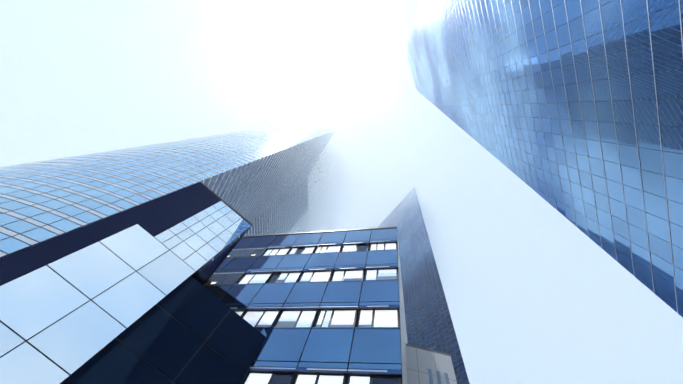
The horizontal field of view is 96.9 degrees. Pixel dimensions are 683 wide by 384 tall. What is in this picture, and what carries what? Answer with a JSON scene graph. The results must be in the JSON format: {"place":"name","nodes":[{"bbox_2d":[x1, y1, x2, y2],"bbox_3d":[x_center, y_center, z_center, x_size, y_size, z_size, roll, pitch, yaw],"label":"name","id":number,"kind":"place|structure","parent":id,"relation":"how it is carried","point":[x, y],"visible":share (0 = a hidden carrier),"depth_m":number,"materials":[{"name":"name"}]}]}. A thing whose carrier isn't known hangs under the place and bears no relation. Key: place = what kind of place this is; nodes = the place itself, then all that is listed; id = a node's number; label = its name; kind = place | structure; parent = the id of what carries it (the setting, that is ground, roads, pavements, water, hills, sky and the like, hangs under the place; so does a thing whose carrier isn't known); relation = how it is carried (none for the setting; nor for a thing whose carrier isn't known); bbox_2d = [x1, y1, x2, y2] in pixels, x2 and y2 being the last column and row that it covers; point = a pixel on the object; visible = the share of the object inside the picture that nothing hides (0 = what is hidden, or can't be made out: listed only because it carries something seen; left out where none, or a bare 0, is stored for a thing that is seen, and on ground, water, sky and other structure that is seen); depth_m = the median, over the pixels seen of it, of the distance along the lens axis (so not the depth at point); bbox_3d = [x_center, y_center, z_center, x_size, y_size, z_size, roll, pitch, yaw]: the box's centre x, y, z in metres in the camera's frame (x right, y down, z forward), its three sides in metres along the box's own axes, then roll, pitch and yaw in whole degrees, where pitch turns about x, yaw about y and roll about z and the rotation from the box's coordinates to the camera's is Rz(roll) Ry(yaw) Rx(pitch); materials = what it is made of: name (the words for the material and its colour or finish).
{"place":"outdoors","nodes":[
{"label":"outdoors","id":0,"kind":"place"},
{"bbox_2d":[0,123,333,257],"bbox_3d":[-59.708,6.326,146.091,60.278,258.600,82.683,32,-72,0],"label":"tower","id":1,"kind":"structure","parent":0,"point":[43,189],"depth_m":70.38,"materials":[{"name":"blue glass"}]},
{"bbox_2d":[0,0,682,383],"label":"sky","id":2,"kind":"structure","parent":0,"point":[531,298],"materials":[{"name":"white"}]},
{"bbox_2d":[378,188,469,383],"bbox_3d":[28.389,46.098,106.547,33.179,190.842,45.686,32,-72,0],"label":"tower","id":3,"kind":"structure","parent":0,"point":[423,309],"depth_m":90.18,"materials":[{"name":"glass"},{"name":"concrete"}]},
{"bbox_2d":[407,0,682,317],"bbox_3d":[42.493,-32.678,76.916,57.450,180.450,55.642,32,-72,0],"label":"tower","id":4,"kind":"structure","parent":0,"point":[661,145],"depth_m":25.09,"materials":[{"name":"blue glass"}]},
{"label":"ground","id":5,"kind":"structure","parent":0,"visible":0},
{"bbox_2d":[0,182,265,383],"bbox_3d":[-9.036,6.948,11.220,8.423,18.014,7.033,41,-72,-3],"label":"building","id":6,"kind":"structure","parent":5,"relation":"on","point":[169,287],"depth_m":10.81,"materials":[{"name":"black"}]},
{"bbox_2d":[203,226,407,383],"bbox_3d":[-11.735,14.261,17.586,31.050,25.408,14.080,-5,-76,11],"label":"office building","id":7,"kind":"structure","parent":5,"relation":"on","point":[372,288],"depth_m":16.38,"materials":[{"name":"blue glass"}]},
{"bbox_2d":[406,344,456,383],"bbox_3d":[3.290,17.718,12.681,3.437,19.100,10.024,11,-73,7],"label":"building","id":8,"kind":"structure","parent":5,"relation":"on","point":[417,358],"depth_m":18.85,"materials":[{"name":"grey"}]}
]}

